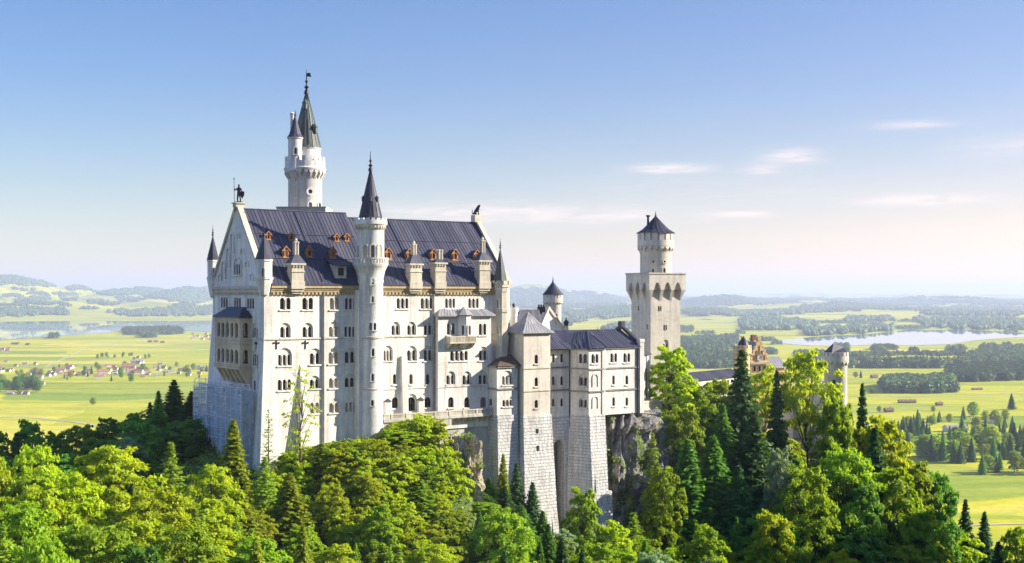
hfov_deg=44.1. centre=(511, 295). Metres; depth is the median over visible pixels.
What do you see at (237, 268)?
window
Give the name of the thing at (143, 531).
broadleaf tree
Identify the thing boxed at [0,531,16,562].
larch tree
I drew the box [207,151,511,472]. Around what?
palace building
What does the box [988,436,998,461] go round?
fir tree
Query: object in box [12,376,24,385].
broadleaf tree
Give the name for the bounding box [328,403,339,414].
window
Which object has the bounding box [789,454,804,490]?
broadleaf tree
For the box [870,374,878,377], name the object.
barn
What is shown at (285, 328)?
window
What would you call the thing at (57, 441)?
broadleaf tree
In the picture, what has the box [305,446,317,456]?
shrub
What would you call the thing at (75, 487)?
broadleaf tree
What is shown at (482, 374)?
window
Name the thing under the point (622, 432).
cliff
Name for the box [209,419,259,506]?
spruce tree
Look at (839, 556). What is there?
broadleaf tree
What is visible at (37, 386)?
broadleaf tree
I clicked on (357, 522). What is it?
shrub
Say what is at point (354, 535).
shrub
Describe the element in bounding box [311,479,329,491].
shrub
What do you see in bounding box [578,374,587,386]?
window
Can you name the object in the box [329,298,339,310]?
window
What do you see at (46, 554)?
broadleaf tree
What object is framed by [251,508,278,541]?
broadleaf tree
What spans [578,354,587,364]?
window
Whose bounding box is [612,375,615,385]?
window
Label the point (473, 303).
window
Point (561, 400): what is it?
window
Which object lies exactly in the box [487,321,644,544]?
bower building
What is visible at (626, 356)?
window
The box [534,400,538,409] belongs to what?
window
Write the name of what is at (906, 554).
broadleaf tree
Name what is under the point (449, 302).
window
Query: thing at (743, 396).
spruce tree
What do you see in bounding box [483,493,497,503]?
fir tree
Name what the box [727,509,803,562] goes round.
broadleaf tree
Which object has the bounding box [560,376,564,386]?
window
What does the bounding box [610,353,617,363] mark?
window
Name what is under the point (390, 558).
larch tree
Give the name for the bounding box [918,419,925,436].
spruce tree
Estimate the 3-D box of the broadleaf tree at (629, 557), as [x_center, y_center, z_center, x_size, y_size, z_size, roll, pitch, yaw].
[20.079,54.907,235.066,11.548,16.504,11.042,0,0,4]
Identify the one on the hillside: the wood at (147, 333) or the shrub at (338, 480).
the shrub at (338, 480)
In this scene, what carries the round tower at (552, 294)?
on the side building at (547, 317)
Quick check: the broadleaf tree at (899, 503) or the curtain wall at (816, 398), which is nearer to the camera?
the broadleaf tree at (899, 503)
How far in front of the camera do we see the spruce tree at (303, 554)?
182.38 m
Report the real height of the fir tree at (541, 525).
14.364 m
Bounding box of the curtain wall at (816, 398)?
[806,379,823,453]
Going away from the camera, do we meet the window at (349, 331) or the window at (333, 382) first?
the window at (333, 382)
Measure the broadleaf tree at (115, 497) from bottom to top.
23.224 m
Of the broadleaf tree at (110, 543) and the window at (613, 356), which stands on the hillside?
the broadleaf tree at (110, 543)
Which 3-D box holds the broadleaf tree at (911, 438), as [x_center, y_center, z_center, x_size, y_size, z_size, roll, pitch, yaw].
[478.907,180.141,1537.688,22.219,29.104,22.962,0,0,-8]
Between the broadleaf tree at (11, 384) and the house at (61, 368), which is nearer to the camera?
the broadleaf tree at (11, 384)
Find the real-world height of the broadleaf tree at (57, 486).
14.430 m
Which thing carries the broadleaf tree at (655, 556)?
on the hillside
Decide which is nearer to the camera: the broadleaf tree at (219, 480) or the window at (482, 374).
the broadleaf tree at (219, 480)
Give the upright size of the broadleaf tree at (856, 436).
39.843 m
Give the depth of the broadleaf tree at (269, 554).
167.05 m
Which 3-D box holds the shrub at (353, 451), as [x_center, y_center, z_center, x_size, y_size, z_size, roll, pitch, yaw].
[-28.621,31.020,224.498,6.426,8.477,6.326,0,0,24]
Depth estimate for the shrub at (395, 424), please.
239.84 m
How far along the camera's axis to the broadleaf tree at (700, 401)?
297.40 m
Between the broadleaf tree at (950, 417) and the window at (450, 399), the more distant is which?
the broadleaf tree at (950, 417)
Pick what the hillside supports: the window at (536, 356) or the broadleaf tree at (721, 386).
the broadleaf tree at (721, 386)
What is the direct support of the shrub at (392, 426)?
on the hillside
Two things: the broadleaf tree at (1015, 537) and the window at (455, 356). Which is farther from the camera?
the broadleaf tree at (1015, 537)
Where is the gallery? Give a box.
[681,368,736,395]
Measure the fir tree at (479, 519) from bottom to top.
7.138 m
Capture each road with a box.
[7,364,184,367]
[16,416,96,425]
[43,341,158,367]
[851,391,1023,396]
[959,523,1023,525]
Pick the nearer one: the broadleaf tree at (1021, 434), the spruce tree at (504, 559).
the spruce tree at (504, 559)
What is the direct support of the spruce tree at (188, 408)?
on the hillside
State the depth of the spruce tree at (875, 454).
284.82 m
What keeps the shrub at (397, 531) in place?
on the hillside
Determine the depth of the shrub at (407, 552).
206.63 m
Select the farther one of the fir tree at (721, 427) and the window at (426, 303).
the fir tree at (721, 427)
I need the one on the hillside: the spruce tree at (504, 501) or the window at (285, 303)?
the spruce tree at (504, 501)
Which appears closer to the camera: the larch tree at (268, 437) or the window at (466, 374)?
the larch tree at (268, 437)
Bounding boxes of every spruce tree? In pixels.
[8,432,22,473]
[144,402,152,422]
[162,379,185,431]
[176,391,200,439]
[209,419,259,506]
[217,490,279,562]
[246,537,265,562]
[266,472,318,543]
[293,525,313,562]
[495,454,510,500]
[495,487,515,536]
[500,550,508,562]
[509,463,530,525]
[525,481,541,533]
[553,537,568,562]
[578,548,585,562]
[716,350,773,480]
[717,465,758,557]
[733,410,773,508]
[765,369,792,483]
[856,383,869,475]
[862,426,900,549]
[901,420,906,432]
[904,429,913,451]
[907,416,916,438]
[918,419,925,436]
[925,434,937,460]
[956,441,965,463]
[956,499,982,562]
[966,437,976,461]
[974,511,994,562]
[989,541,1006,562]
[992,456,1000,472]
[1007,393,1016,409]
[1007,422,1012,437]
[1011,423,1020,449]
[1020,441,1023,457]
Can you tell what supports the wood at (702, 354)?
on the valley floor
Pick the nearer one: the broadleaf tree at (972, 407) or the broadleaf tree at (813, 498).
the broadleaf tree at (813, 498)
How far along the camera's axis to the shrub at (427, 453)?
231.84 m
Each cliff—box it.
[428,431,485,503]
[605,409,677,525]
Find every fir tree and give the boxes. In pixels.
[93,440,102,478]
[149,391,170,458]
[471,510,490,546]
[483,478,498,500]
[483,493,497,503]
[494,511,517,560]
[530,511,547,562]
[534,541,545,562]
[535,524,556,562]
[640,540,649,562]
[647,438,721,554]
[698,434,732,541]
[699,425,712,473]
[707,403,738,490]
[727,517,744,562]
[793,547,802,562]
[914,409,920,435]
[937,433,948,460]
[946,426,953,446]
[948,440,957,463]
[958,416,966,431]
[960,406,965,419]
[970,425,979,445]
[970,446,977,462]
[976,453,986,474]
[983,417,988,428]
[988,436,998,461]
[998,452,1004,469]
[999,438,1007,459]
[1001,420,1007,432]
[1005,441,1009,454]
[1007,434,1015,450]
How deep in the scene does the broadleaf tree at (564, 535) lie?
237.19 m
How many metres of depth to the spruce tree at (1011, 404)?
2105.11 m
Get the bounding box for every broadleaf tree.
[0,379,7,388]
[0,431,12,466]
[0,457,17,509]
[0,473,45,543]
[0,483,83,550]
[0,499,72,562]
[1,444,63,495]
[1,456,20,474]
[8,381,16,390]
[10,419,49,474]
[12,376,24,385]
[12,380,23,390]
[12,533,78,562]
[18,375,27,388]
[23,377,30,388]
[29,377,41,388]
[30,379,42,391]
[38,369,44,374]
[42,471,111,547]
[44,429,73,470]
[44,477,71,499]
[46,453,81,478]
[54,523,144,562]
[56,423,105,468]
[57,512,103,528]
[67,371,72,377]
[67,444,167,524]
[77,437,110,465]
[83,417,124,464]
[90,397,96,403]
[99,518,175,562]
[107,420,163,484]
[112,436,148,491]
[112,484,198,562]
[115,542,167,562]
[119,410,161,462]
[128,373,134,381]
[144,520,227,562]
[157,420,209,460]
[173,497,240,561]
[175,463,248,555]
[184,416,212,431]
[227,534,293,562]
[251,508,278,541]
[282,367,322,468]
[282,524,326,562]
[309,483,350,536]
[313,543,355,562]
[330,447,373,466]
[347,471,386,516]
[361,503,404,562]
[376,428,416,444]
[403,541,457,562]
[466,507,536,562]
[471,502,503,518]
[513,505,540,560]
[552,528,578,558]
[553,538,575,558]
[559,486,605,558]
[568,553,598,562]
[576,540,619,562]
[595,519,636,562]
[607,547,637,562]
[634,534,662,550]
[634,549,672,562]
[636,545,688,562]
[639,464,687,562]
[648,345,698,423]
[662,404,706,486]
[672,382,725,434]
[680,522,731,562]
[685,420,705,450]
[686,535,741,562]
[700,558,721,562]
[702,377,735,428]
[715,506,759,546]
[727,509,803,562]
[738,544,774,562]
[746,364,778,432]
[746,508,800,562]
[748,482,774,509]
[757,445,802,515]
[761,432,798,454]
[765,501,803,556]
[771,464,840,562]
[778,348,844,468]
[787,439,809,468]
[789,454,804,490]
[801,517,818,545]
[801,545,823,562]
[805,391,855,517]
[810,441,887,552]
[817,403,865,507]
[818,548,856,562]
[822,525,888,562]
[839,479,887,562]
[858,415,914,521]
[858,466,926,562]
[871,540,936,562]
[895,507,951,562]
[897,433,915,444]
[899,461,939,522]
[904,416,913,424]
[915,434,936,456]
[915,444,926,457]
[916,434,939,458]
[924,470,966,562]
[928,416,936,424]
[932,434,948,458]
[935,541,955,562]
[945,439,963,458]
[946,414,952,421]
[947,426,960,436]
[947,430,969,445]
[950,529,986,562]
[958,436,977,458]
[966,401,980,416]
[969,425,983,438]
[970,416,983,428]
[972,434,981,447]
[978,429,992,447]
[978,444,990,454]
[979,424,1001,446]
[980,410,988,419]
[983,454,996,471]
[989,409,1000,419]
[993,414,1002,425]
[999,432,1015,447]
[999,526,1023,562]
[1001,410,1010,419]
[1005,450,1023,471]
[1018,428,1023,444]
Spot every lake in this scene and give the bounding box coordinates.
[0,320,211,339]
[781,329,1023,345]
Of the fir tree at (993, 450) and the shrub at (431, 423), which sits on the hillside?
the shrub at (431, 423)
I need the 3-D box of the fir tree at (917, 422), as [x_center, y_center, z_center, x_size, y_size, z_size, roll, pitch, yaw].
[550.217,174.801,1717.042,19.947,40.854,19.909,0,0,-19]
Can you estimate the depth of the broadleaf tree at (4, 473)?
184.19 m
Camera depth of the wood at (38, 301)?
12069.56 m
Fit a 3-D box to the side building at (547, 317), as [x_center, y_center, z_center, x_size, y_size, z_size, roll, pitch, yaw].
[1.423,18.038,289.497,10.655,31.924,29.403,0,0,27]
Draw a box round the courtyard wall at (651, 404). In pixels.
[644,399,661,410]
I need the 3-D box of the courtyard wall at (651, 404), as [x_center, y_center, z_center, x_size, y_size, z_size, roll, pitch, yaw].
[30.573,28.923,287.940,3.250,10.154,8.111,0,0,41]
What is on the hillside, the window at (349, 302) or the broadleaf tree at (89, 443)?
the broadleaf tree at (89, 443)
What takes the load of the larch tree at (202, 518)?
on the hillside
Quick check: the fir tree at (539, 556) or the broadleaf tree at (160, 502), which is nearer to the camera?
the broadleaf tree at (160, 502)
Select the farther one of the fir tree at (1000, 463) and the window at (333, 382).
the fir tree at (1000, 463)
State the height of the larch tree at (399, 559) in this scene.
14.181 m
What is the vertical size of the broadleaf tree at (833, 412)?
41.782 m
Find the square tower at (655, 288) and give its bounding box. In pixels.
[625,211,686,411]
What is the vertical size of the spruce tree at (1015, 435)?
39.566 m
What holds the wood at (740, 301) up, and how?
on the valley floor
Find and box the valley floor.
[0,283,1023,559]
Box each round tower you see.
[276,69,332,211]
[542,278,562,321]
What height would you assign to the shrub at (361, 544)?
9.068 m
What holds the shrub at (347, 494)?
on the hillside
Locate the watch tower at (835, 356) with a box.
[822,343,848,406]
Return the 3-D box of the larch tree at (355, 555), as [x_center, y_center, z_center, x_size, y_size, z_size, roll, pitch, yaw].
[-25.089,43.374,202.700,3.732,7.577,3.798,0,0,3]
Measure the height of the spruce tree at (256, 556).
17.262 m
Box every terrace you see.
[383,408,492,481]
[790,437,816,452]
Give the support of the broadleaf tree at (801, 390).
on the hillside
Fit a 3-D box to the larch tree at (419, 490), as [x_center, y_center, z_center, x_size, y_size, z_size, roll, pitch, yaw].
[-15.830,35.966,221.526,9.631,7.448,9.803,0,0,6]
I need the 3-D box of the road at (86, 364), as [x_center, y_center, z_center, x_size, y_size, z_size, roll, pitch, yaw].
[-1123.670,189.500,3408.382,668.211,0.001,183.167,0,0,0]
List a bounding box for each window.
[220,297,227,308]
[232,257,241,275]
[234,298,240,306]
[247,298,254,310]
[251,323,257,338]
[251,350,257,366]
[277,348,292,366]
[277,379,291,391]
[279,298,291,310]
[280,323,291,338]
[301,298,313,310]
[302,323,313,338]
[306,187,313,194]
[309,348,321,365]
[309,376,320,389]
[309,402,319,414]
[328,321,340,338]
[328,348,340,364]
[328,378,338,389]
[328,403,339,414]
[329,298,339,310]
[344,298,353,310]
[344,326,353,337]
[344,348,353,364]
[344,374,353,388]
[344,402,353,413]
[383,345,393,361]
[391,322,400,336]
[391,397,399,409]
[392,374,397,385]
[396,298,409,309]
[407,322,416,335]
[407,346,417,361]
[409,374,413,385]
[420,298,432,309]
[423,346,432,361]
[424,322,432,335]
[424,397,431,408]
[425,374,430,385]
[444,298,455,309]
[446,323,455,335]
[446,371,456,385]
[447,397,454,408]
[450,351,468,361]
[462,371,472,385]
[464,397,470,408]
[468,298,479,309]
[478,324,487,336]
[478,346,488,361]
[478,371,488,385]
[480,397,485,408]
[501,370,513,385]
[502,400,512,407]
[534,355,538,364]
[534,377,538,387]
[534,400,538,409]
[551,354,555,363]
[551,376,555,386]
[551,398,555,407]
[560,354,564,363]
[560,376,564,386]
[560,398,564,407]
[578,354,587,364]
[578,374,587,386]
[578,397,587,408]
[591,354,599,364]
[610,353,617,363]
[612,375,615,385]
[612,397,615,407]
[623,353,631,363]
[663,340,669,349]
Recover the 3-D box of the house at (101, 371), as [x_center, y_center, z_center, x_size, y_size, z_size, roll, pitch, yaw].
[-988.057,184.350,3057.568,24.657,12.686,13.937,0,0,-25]
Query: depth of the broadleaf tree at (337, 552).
187.36 m
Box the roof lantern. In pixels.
[563,318,568,329]
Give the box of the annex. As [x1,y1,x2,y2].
[644,350,651,399]
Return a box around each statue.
[234,178,243,201]
[472,205,480,214]
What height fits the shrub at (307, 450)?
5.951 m
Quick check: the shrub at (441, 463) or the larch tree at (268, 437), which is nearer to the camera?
the larch tree at (268, 437)
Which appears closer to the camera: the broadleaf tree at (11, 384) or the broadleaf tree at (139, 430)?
the broadleaf tree at (139, 430)
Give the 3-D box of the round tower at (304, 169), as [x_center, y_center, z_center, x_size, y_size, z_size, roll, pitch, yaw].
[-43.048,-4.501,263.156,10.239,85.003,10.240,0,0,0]
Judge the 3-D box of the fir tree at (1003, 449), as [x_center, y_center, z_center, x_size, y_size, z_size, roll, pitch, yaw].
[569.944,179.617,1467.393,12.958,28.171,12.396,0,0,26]
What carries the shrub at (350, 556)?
on the hillside
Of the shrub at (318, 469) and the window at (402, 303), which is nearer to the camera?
the shrub at (318, 469)
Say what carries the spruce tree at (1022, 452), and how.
on the valley floor
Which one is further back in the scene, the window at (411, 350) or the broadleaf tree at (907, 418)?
the broadleaf tree at (907, 418)
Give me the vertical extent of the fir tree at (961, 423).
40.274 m
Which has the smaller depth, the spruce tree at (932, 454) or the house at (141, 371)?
the spruce tree at (932, 454)
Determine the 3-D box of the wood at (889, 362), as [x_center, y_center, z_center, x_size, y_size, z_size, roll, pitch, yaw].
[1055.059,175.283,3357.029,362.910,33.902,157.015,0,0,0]
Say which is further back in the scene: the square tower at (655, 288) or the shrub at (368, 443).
the square tower at (655, 288)
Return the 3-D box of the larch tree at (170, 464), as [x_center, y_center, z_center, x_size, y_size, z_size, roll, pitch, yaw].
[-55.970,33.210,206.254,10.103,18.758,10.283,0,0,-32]
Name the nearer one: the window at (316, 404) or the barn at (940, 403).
the window at (316, 404)
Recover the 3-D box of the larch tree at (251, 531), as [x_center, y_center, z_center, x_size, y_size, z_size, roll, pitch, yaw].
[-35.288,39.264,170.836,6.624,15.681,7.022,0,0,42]
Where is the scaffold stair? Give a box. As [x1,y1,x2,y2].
[194,384,204,437]
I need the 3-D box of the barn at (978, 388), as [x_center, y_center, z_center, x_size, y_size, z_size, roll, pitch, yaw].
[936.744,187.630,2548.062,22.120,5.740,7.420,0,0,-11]
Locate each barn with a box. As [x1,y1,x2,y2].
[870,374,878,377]
[883,406,894,411]
[897,399,916,402]
[934,401,943,405]
[971,387,982,389]
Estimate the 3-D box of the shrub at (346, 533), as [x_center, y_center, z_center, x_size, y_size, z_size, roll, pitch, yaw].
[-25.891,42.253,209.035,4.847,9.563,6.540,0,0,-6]
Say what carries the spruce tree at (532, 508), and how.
on the hillside
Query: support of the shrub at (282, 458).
on the hillside
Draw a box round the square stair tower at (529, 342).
[508,312,558,533]
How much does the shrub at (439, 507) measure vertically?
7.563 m
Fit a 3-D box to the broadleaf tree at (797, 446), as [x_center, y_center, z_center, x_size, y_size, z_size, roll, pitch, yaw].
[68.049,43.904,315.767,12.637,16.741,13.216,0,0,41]
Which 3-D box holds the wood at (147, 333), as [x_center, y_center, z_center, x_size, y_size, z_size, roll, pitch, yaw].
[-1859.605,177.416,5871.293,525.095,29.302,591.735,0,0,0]
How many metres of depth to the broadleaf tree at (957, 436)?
1494.24 m
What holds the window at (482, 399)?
in the palace building at (369, 317)
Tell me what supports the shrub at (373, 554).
on the hillside
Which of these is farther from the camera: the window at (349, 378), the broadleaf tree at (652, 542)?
the broadleaf tree at (652, 542)
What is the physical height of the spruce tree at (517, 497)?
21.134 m
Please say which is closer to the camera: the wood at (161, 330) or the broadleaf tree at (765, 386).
the broadleaf tree at (765, 386)
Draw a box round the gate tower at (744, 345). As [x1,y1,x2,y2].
[733,336,750,410]
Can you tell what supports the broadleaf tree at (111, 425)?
on the hillside
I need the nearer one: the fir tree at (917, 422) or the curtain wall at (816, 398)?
the curtain wall at (816, 398)
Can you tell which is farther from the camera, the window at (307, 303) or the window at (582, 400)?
the window at (582, 400)
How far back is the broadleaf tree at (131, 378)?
2784.28 m
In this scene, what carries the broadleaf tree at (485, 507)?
on the hillside
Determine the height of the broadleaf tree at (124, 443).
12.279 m
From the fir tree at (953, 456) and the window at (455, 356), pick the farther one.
the fir tree at (953, 456)
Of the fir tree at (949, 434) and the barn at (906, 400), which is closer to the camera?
the fir tree at (949, 434)
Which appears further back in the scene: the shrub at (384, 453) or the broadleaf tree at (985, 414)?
the broadleaf tree at (985, 414)
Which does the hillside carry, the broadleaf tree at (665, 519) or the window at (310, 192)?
the broadleaf tree at (665, 519)
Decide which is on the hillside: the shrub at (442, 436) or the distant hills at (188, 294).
the shrub at (442, 436)
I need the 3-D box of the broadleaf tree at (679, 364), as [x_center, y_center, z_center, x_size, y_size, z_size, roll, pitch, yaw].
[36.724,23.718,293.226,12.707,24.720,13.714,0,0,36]
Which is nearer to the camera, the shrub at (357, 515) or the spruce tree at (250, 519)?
the spruce tree at (250, 519)
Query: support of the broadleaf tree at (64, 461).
on the hillside
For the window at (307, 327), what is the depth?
235.37 m
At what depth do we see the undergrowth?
236.31 m
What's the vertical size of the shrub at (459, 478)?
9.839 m
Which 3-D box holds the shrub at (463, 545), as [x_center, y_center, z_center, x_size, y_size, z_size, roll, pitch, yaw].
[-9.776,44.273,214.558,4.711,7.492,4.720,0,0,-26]
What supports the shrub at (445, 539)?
on the hillside
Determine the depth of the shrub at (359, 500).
214.08 m
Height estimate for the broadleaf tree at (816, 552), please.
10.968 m
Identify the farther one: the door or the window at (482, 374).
the window at (482, 374)
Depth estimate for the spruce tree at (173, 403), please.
260.89 m
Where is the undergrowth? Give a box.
[122,407,817,562]
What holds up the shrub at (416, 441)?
on the hillside
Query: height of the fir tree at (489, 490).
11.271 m
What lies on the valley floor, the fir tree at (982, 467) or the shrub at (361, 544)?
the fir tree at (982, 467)
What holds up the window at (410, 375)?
in the palace building at (369, 317)
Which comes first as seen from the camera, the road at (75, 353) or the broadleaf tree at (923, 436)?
the broadleaf tree at (923, 436)
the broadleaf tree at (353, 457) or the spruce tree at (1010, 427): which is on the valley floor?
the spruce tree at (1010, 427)
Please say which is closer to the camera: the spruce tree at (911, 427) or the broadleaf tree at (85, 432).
the broadleaf tree at (85, 432)
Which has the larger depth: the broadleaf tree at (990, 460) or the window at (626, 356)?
the broadleaf tree at (990, 460)
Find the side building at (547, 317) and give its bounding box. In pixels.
[517,304,564,329]
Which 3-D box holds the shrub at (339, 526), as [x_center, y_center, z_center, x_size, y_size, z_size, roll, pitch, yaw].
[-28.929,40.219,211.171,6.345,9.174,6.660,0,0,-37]
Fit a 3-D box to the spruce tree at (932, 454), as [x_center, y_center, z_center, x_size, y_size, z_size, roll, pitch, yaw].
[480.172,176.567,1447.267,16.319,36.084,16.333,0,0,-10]
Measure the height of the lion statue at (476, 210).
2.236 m
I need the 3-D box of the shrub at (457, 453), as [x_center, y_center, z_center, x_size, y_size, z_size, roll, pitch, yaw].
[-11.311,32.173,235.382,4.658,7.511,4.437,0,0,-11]
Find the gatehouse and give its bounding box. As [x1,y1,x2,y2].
[733,335,785,431]
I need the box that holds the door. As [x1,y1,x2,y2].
[408,394,416,410]
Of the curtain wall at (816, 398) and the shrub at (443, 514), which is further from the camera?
the curtain wall at (816, 398)
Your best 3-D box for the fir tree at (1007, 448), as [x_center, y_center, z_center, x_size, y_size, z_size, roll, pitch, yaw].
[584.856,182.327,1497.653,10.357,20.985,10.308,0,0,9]
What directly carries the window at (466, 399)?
in the palace building at (369, 317)
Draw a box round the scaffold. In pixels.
[193,378,253,469]
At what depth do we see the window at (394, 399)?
245.88 m
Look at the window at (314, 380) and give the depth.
236.17 m
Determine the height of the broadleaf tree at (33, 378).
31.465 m
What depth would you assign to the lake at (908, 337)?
5680.33 m
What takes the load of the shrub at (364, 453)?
on the hillside
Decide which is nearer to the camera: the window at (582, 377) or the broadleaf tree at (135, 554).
the broadleaf tree at (135, 554)
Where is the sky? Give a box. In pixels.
[0,0,1023,293]
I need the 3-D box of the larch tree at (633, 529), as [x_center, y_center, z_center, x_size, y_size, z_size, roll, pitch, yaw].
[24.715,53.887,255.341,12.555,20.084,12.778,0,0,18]
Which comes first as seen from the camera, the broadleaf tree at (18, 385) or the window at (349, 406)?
the window at (349, 406)
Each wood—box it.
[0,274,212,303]
[0,286,202,313]
[0,291,212,316]
[47,330,158,337]
[121,325,185,334]
[510,285,630,318]
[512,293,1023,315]
[540,295,630,329]
[680,315,1023,361]
[680,324,739,368]
[685,297,1023,315]
[737,314,1023,335]
[792,349,966,355]
[848,355,969,368]
[877,371,960,393]
[943,359,1023,381]
[962,341,1023,361]
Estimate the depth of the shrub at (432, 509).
222.63 m
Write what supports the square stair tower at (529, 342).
on the hillside
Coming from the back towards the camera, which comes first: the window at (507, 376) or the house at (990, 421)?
the house at (990, 421)
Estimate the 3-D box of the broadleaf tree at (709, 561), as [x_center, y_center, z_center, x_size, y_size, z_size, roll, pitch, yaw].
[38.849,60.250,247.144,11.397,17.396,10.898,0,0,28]
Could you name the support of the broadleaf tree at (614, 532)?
on the hillside
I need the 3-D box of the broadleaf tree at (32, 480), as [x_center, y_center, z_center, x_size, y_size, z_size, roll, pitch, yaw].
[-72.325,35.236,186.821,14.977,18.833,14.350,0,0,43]
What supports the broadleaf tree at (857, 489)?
on the hillside
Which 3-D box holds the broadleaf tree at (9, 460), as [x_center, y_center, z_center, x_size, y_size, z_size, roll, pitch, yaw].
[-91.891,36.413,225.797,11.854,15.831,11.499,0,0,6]
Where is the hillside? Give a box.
[128,422,818,562]
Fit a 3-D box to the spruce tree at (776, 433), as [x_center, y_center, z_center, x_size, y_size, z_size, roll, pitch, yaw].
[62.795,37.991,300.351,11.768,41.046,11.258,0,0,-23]
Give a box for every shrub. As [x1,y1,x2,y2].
[254,472,286,504]
[256,504,275,530]
[272,455,292,475]
[275,450,311,483]
[278,448,304,468]
[291,460,317,492]
[296,474,314,496]
[298,495,320,524]
[301,460,317,479]
[302,445,314,459]
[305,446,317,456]
[307,517,319,535]
[310,447,337,472]
[310,460,322,481]
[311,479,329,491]
[319,510,355,544]
[320,448,361,482]
[320,467,348,493]
[324,504,364,539]
[326,524,352,546]
[329,440,342,450]
[330,521,366,542]
[334,542,353,559]
[335,473,352,487]
[336,447,365,477]
[338,440,349,447]
[339,485,357,496]
[340,482,378,506]
[341,523,366,558]
[343,439,361,447]
[344,456,384,485]
[346,473,373,499]
[347,532,375,562]
[349,493,371,520]
[353,450,377,471]
[353,514,376,538]
[358,439,382,467]
[359,439,378,451]
[359,543,393,562]
[368,438,397,463]
[368,471,398,502]
[368,496,394,516]
[370,442,394,466]
[370,486,389,505]
[370,521,402,543]
[372,453,419,492]
[378,451,413,478]
[379,428,395,447]
[380,540,407,560]
[382,424,400,436]
[382,478,414,503]
[385,493,418,526]
[389,504,422,539]
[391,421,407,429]
[393,443,413,456]
[394,515,432,546]
[395,480,416,498]
[396,449,408,456]
[398,414,433,444]
[399,535,434,555]
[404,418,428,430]
[404,549,423,562]
[406,480,419,500]
[407,539,434,561]
[408,431,426,450]
[408,446,435,470]
[410,505,426,515]
[411,524,446,540]
[413,463,452,502]
[413,520,430,531]
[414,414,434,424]
[414,453,436,479]
[416,483,444,509]
[417,451,441,465]
[420,418,442,441]
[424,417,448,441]
[424,432,453,456]
[425,531,466,562]
[426,500,437,515]
[428,481,454,510]
[428,518,463,537]
[429,511,462,534]
[429,551,463,562]
[433,499,451,519]
[434,446,457,480]
[444,449,463,471]
[445,464,474,498]
[445,483,460,500]
[446,534,468,562]
[447,509,468,538]
[453,510,471,529]
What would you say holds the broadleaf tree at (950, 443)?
on the valley floor
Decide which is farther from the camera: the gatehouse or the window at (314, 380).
the gatehouse
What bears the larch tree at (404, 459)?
on the hillside
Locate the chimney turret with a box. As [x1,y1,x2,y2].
[510,303,517,325]
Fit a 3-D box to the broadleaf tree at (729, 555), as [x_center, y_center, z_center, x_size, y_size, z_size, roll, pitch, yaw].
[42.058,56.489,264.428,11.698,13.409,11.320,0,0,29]
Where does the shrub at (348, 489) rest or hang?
on the hillside
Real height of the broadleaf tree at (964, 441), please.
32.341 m
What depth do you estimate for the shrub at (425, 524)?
216.82 m
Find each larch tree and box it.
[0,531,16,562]
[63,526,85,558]
[152,442,186,508]
[152,525,164,557]
[186,508,210,562]
[197,513,216,562]
[227,514,245,557]
[245,528,256,562]
[246,456,279,528]
[255,409,277,477]
[293,443,334,474]
[351,543,362,562]
[385,453,424,484]
[385,545,394,562]
[394,546,405,562]
[406,479,447,517]
[622,512,647,555]
[637,433,668,547]
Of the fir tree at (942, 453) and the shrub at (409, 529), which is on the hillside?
the shrub at (409, 529)
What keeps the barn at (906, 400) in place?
on the valley floor
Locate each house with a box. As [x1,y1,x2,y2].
[6,391,14,394]
[55,367,65,371]
[94,374,103,378]
[97,369,108,373]
[121,362,135,369]
[125,368,136,372]
[133,369,143,373]
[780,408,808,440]
[942,424,967,431]
[983,418,994,423]
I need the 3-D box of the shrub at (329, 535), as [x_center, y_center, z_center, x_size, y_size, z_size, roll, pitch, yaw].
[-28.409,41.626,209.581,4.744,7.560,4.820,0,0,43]
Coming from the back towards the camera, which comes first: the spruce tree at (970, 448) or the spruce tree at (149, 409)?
the spruce tree at (970, 448)
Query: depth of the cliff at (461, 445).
237.31 m
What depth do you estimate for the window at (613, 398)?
274.23 m
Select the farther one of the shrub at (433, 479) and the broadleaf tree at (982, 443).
the broadleaf tree at (982, 443)
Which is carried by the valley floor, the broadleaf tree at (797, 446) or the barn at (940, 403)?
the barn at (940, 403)
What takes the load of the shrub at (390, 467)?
on the hillside
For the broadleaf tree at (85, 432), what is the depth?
242.87 m

